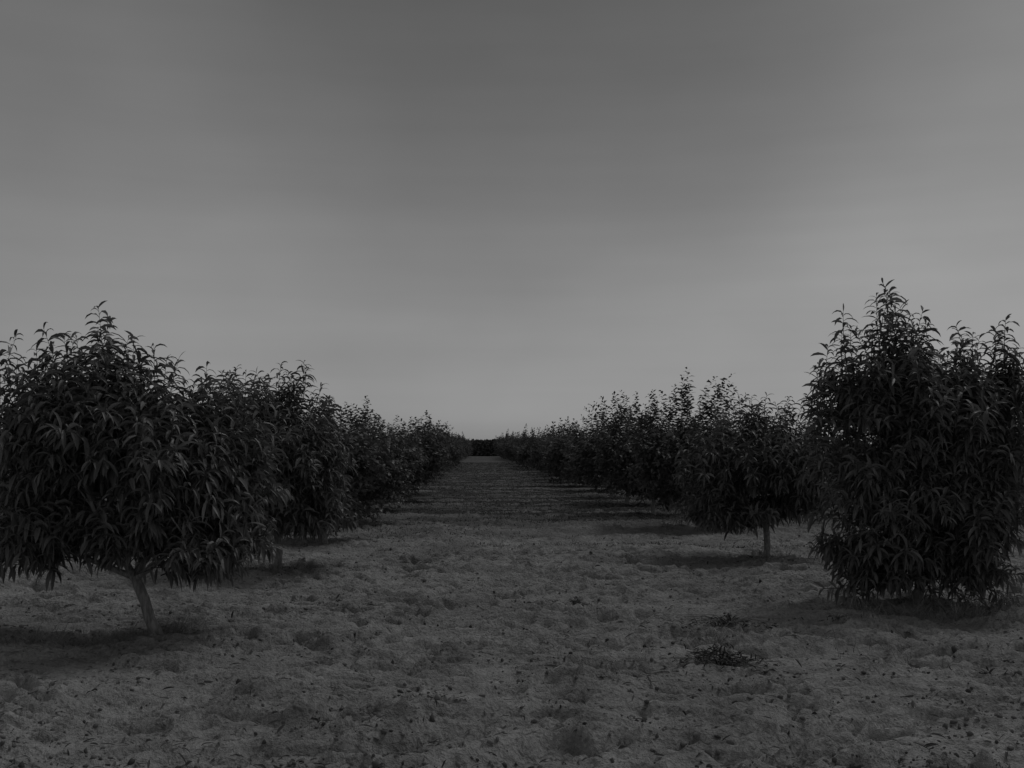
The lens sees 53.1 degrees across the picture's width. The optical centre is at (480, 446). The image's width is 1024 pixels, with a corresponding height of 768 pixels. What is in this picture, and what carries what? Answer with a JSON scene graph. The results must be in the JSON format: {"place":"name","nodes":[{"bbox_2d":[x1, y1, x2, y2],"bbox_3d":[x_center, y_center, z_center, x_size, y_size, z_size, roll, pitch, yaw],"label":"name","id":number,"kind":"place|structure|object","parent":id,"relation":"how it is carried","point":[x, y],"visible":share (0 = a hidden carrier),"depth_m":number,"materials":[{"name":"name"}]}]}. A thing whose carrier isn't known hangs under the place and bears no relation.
{"place":"outdoors","nodes":[
{"label":"outdoors","id":0,"kind":"place"},
{"bbox_2d":[0,455,1023,767],"bbox_3d":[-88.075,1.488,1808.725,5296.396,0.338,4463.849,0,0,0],"label":"ground","id":1,"kind":"structure","parent":0,"point":[416,649],"depth_m":7.20,"materials":[{"name":"soil"}]},
{"bbox_2d":[0,412,58,514],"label":"fruit tree","id":2,"kind":"object","parent":1,"relation":"on","point":[6,479],"visible":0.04,"depth_m":19.45,"materials":[{"name":"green plant"}]},
{"bbox_2d":[28,678,67,693],"bbox_3d":[-2.575,1.439,6.178,0.091,0.054,0.310,0,0,21],"label":"fallen twig","id":3,"kind":"object","parent":1,"relation":"on","point":[45,687],"visible":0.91,"depth_m":6.11,"materials":[{"name":"grey wood"}]},
{"bbox_2d":[0,301,293,634],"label":"peach tree","id":4,"kind":"object","parent":1,"relation":"on","point":[188,492],"visible":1,"depth_m":7.57,"materials":[{"name":"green plant"}]},
{"bbox_2d":[212,360,359,567],"bbox_3d":[-2.380,0.260,12.102,1.949,2.546,2.428,0,0,0],"label":"peach tree","id":5,"kind":"object","parent":1,"relation":"on","point":[310,476],"visible":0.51,"depth_m":11.68,"materials":[{"name":"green plant"}]},
{"bbox_2d":[306,392,405,542],"bbox_3d":[-2.431,0.379,15.892,2.568,2.458,2.550,0,0,-11],"label":"fruit tree","id":6,"kind":"object","parent":1,"relation":"on","point":[369,458],"visible":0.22,"depth_m":15.88,"materials":[{"name":"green plant"}]},
{"bbox_2d":[334,396,428,521],"bbox_3d":[-2.337,0.311,19.851,2.469,2.594,2.543,0,0,-36],"label":"fruit tree","id":7,"kind":"object","parent":1,"relation":"on","point":[374,492],"visible":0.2,"depth_m":19.50,"materials":[{"name":"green plant"}]},
{"bbox_2d":[363,415,430,508],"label":"fruit tree","id":8,"kind":"object","parent":1,"relation":"on","point":[401,446],"visible":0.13,"depth_m":23.75,"materials":[{"name":"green plant"}]},
{"bbox_2d":[371,415,457,500],"bbox_3d":[-2.155,0.358,27.876,2.648,2.447,2.675,0,0,37],"label":"fruit tree","id":9,"kind":"object","parent":1,"relation":"on","point":[433,458],"visible":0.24,"depth_m":27.70,"materials":[{"name":"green plant"}]},
{"bbox_2d":[387,410,450,491],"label":"fruit tree","id":10,"kind":"object","parent":1,"relation":"on","point":[435,443],"visible":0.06,"depth_m":31.47,"materials":[{"name":"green plant"}]},
{"bbox_2d":[414,421,454,480],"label":"fruit tree","id":11,"kind":"object","parent":1,"relation":"on","point":[445,446],"visible":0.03,"depth_m":43.60,"materials":[{"name":"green plant"}]},
{"bbox_2d":[418,426,458,472],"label":"fruit tree","id":12,"kind":"object","parent":1,"relation":"on","point":[452,452],"visible":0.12,"depth_m":55.47,"materials":[{"name":"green plant"}]},
{"bbox_2d":[426,432,451,470],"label":"fruit tree","id":13,"kind":"object","parent":1,"relation":"on","point":[448,463],"visible":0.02,"depth_m":51.74,"materials":[{"name":"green plant"}]},
{"bbox_2d":[432,424,458,464],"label":"fruit tree","id":14,"kind":"object","parent":1,"relation":"on","point":[451,445],"visible":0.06,"depth_m":59.82,"materials":[{"name":"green plant"}]},
{"bbox_2d":[427,694,465,697],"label":"fallen twig","id":15,"kind":"object","parent":1,"relation":"on","point":[430,696],"visible":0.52,"depth_m":5.83,"materials":[{"name":"grey wood"}]},
{"bbox_2d":[433,435,464,466],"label":"fruit tree","id":16,"kind":"object","parent":1,"relation":"on","point":[460,451],"visible":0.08,"depth_m":63.61,"materials":[{"name":"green plant"}]},
{"bbox_2d":[454,438,464,463],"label":"fruit tree","id":17,"kind":"object","parent":1,"relation":"on","point":[459,448],"visible":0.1,"depth_m":67.46,"materials":[{"name":"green plant"}]},
{"bbox_2d":[452,433,469,458],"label":"fruit tree","id":18,"kind":"object","parent":1,"relation":"on","point":[467,448],"visible":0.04,"depth_m":99.42,"materials":[{"name":"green plant"}]},
{"bbox_2d":[495,433,505,453],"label":"fruit tree","id":19,"kind":"object","parent":1,"relation":"on","point":[498,442],"visible":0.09,"depth_m":138.08,"materials":[{"name":"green plant"}]},
{"bbox_2d":[497,443,504,458],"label":"fruit tree","id":20,"kind":"object","parent":1,"relation":"on","point":[500,448],"visible":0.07,"depth_m":114.04,"materials":[{"name":"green plant"}]},
{"bbox_2d":[501,429,513,455],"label":"fruit tree","id":21,"kind":"object","parent":1,"relation":"on","point":[507,438],"visible":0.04,"depth_m":102.22,"materials":[{"name":"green plant"}]},
{"bbox_2d":[0,504,1023,767],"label":"soil clods","id":22,"kind":"object","parent":1,"relation":"on","point":[684,744],"visible":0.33,"depth_m":5.91,"materials":[{"name":"grey soil"}]},
{"bbox_2d":[502,431,521,459],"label":"fruit tree","id":23,"kind":"object","parent":1,"relation":"on","point":[507,442],"visible":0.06,"depth_m":97.92,"materials":[{"name":"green plant"}]},
{"bbox_2d":[0,521,1023,767],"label":"fallen leaves","id":24,"kind":"object","parent":1,"relation":"on","point":[464,699],"visible":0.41,"depth_m":5.69,"materials":[{"name":"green plant"}]},
{"bbox_2d":[503,437,521,461],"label":"fruit tree","id":25,"kind":"object","parent":1,"relation":"on","point":[508,448],"visible":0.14,"depth_m":85.91,"materials":[{"name":"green plant"}]},
{"bbox_2d":[503,431,522,458],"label":"fruit tree","id":26,"kind":"object","parent":1,"relation":"on","point":[509,445],"visible":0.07,"depth_m":93.89,"materials":[{"name":"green plant"}]},
{"bbox_2d":[508,435,524,465],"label":"fruit tree","id":27,"kind":"object","parent":1,"relation":"on","point":[513,451],"visible":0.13,"depth_m":77.71,"materials":[{"name":"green plant"}]},
{"bbox_2d":[514,437,533,464],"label":"fruit tree","id":28,"kind":"object","parent":1,"relation":"on","point":[519,454],"visible":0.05,"depth_m":73.80,"materials":[{"name":"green plant"}]},
{"bbox_2d":[513,439,538,469],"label":"fruit tree","id":29,"kind":"object","parent":1,"relation":"on","point":[526,456],"visible":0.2,"depth_m":65.82,"materials":[{"name":"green plant"}]},
{"bbox_2d":[518,423,543,468],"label":"fruit tree","id":30,"kind":"object","parent":1,"relation":"on","point":[522,441],"visible":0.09,"depth_m":69.64,"materials":[{"name":"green plant"}]},
{"bbox_2d":[527,439,547,469],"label":"fruit tree","id":31,"kind":"object","parent":1,"relation":"on","point":[531,464],"visible":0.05,"depth_m":57.89,"materials":[{"name":"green plant"}]},
{"bbox_2d":[521,425,560,468],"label":"fruit tree","id":32,"kind":"object","parent":1,"relation":"on","point":[530,442],"visible":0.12,"depth_m":62.42,"materials":[{"name":"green plant"}]},
{"bbox_2d":[528,429,557,469],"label":"fruit tree","id":33,"kind":"object","parent":1,"relation":"on","point":[534,453],"visible":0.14,"depth_m":54.07,"materials":[{"name":"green plant"}]},
{"bbox_2d":[533,420,571,470],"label":"fruit tree","id":34,"kind":"object","parent":1,"relation":"on","point":[541,467],"visible":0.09,"depth_m":49.91,"materials":[{"name":"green plant"}]},
{"bbox_2d":[536,416,572,479],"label":"fruit tree","id":35,"kind":"object","parent":1,"relation":"on","point":[552,439],"visible":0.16,"depth_m":45.63,"materials":[{"name":"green plant"}]},
{"bbox_2d":[539,438,576,481],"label":"fruit tree","id":36,"kind":"object","parent":1,"relation":"on","point":[549,466],"visible":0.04,"depth_m":42.01,"materials":[{"name":"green plant"}]},
{"bbox_2d":[294,462,840,549],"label":"weeds","id":37,"kind":"object","parent":1,"relation":"on","point":[465,469],"visible":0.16,"depth_m":28.23,"materials":[{"name":"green plant"}]},
{"bbox_2d":[538,418,598,486],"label":"fruit tree","id":38,"kind":"object","parent":1,"relation":"on","point":[555,454],"visible":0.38,"depth_m":37.97,"materials":[{"name":"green plant"}]},
{"bbox_2d":[564,596,586,605],"bbox_3d":[0.872,1.422,9.407,0.221,0.113,0.190,0,0,0],"label":"wilted weed","id":39,"kind":"object","parent":1,"relation":"on","point":[574,602],"visible":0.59,"depth_m":9.39,"materials":[{"name":"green plant"}]},
{"bbox_2d":[556,430,603,488],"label":"fruit tree","id":40,"kind":"object","parent":1,"relation":"on","point":[574,480],"visible":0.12,"depth_m":33.86,"materials":[{"name":"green plant"}]},
{"bbox_2d":[566,402,642,497],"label":"fruit tree","id":41,"kind":"object","parent":1,"relation":"on","point":[577,467],"visible":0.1,"depth_m":29.92,"materials":[{"name":"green plant"}]},
{"bbox_2d":[569,407,671,503],"bbox_3d":[3.744,0.256,26.055,2.778,2.588,2.802,0,0,-27],"label":"fruit tree","id":42,"kind":"object","parent":1,"relation":"on","point":[589,453],"visible":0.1,"depth_m":26.00,"materials":[{"name":"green plant"}]},
{"bbox_2d":[398,438,860,455],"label":"distant tree line","id":43,"kind":"object","parent":1,"relation":"on","point":[484,447],"visible":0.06,"depth_m":158.72,"materials":[{"name":"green plant"}]},
{"bbox_2d":[580,389,703,514],"bbox_3d":[3.646,0.165,22.114,2.572,2.821,2.599,0,0,43],"label":"fruit tree","id":44,"kind":"object","parent":1,"relation":"on","point":[617,454],"visible":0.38,"depth_m":22.16,"materials":[{"name":"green plant"}]},
{"bbox_2d":[636,674,657,688],"bbox_3d":[1.036,1.462,6.290,0.069,0.102,0.508,0,0,-13],"label":"fallen twig","id":45,"kind":"object","parent":1,"relation":"on","point":[650,680],"visible":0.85,"depth_m":6.25,"materials":[{"name":"grey wood"}]},
{"bbox_2d":[633,664,672,676],"bbox_3d":[1.159,1.448,6.626,0.143,0.058,0.358,0,0,-36],"label":"fallen twig","id":46,"kind":"object","parent":1,"relation":"on","point":[656,672],"visible":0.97,"depth_m":6.59,"materials":[{"name":"grey wood"}]},
{"bbox_2d":[622,367,754,528],"bbox_3d":[3.899,0.073,18.418,2.728,3.006,2.469,0,0,0],"label":"fruit tree","id":47,"kind":"object","parent":1,"relation":"on","point":[656,464],"visible":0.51,"depth_m":18.31,"materials":[{"name":"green plant"}]},
{"bbox_2d":[657,613,782,635],"bbox_3d":[1.941,1.446,8.297,1.172,0.241,0.729,0,0,10],"label":"wilted weed","id":48,"kind":"object","parent":1,"relation":"on","point":[721,621],"visible":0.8,"depth_m":8.18,"materials":[{"name":"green plant"}]},
{"bbox_2d":[659,643,807,679],"bbox_3d":[1.720,1.438,6.880,1.109,0.195,0.726,0,0,0],"label":"wilted weed","id":49,"kind":"object","parent":1,"relation":"on","point":[725,657],"visible":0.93,"depth_m":6.88,"materials":[{"name":"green plant"}]},
{"bbox_2d":[669,391,836,557],"bbox_3d":[3.611,0.395,13.416,2.319,2.261,1.888,0,0,0],"label":"peach tree","id":50,"kind":"object","parent":1,"relation":"on","point":[718,473],"visible":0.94,"depth_m":13.09,"materials":[{"name":"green plant"}]},
{"bbox_2d":[819,612,863,622],"bbox_3d":[2.905,1.423,8.325,0.444,0.144,0.319,0,0,0],"label":"wilted weed","id":51,"kind":"object","parent":1,"relation":"on","point":[844,615],"visible":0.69,"depth_m":8.29,"materials":[{"name":"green plant"}]},
{"bbox_2d":[817,422,876,487],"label":"fruit tree","id":52,"kind":"object","parent":1,"relation":"on","point":[836,435],"visible":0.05,"depth_m":28.07,"materials":[{"name":"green plant"}]},
{"bbox_2d":[795,278,1023,617],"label":"peach tree","id":53,"kind":"object","parent":1,"relation":"on","point":[953,516],"visible":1,"depth_m":9.14,"materials":[{"name":"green plant"}]},
{"bbox_2d":[900,690,941,697],"bbox_3d":[2.585,1.458,5.988,0.157,0.054,0.283,0,0,42],"label":"fallen twig","id":54,"kind":"object","parent":1,"relation":"on","point":[914,695],"visible":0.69,"depth_m":5.95,"materials":[{"name":"grey wood"}]},
{"bbox_2d":[949,666,1023,678],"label":"wilted weed","id":55,"kind":"object","parent":1,"relation":"on","point":[992,669],"visible":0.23,"depth_m":6.60,"materials":[{"name":"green plant"}]},
{"bbox_2d":[950,411,1023,498],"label":"fruit tree","id":56,"kind":"object","parent":1,"relation":"on","point":[1022,485],"visible":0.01,"depth_m":20.36,"materials":[{"name":"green plant"}]},
{"bbox_2d":[0,548,1023,668],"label":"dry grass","id":57,"kind":"structure","parent":0,"point":[906,612],"depth_m":8.54,"materials":[{"name":"grey plant"}]},
{"bbox_2d":[0,0,1023,443],"label":"sky","id":58,"kind":"structure","parent":0,"point":[489,218],"materials":[{"name":"grey"}]}
]}

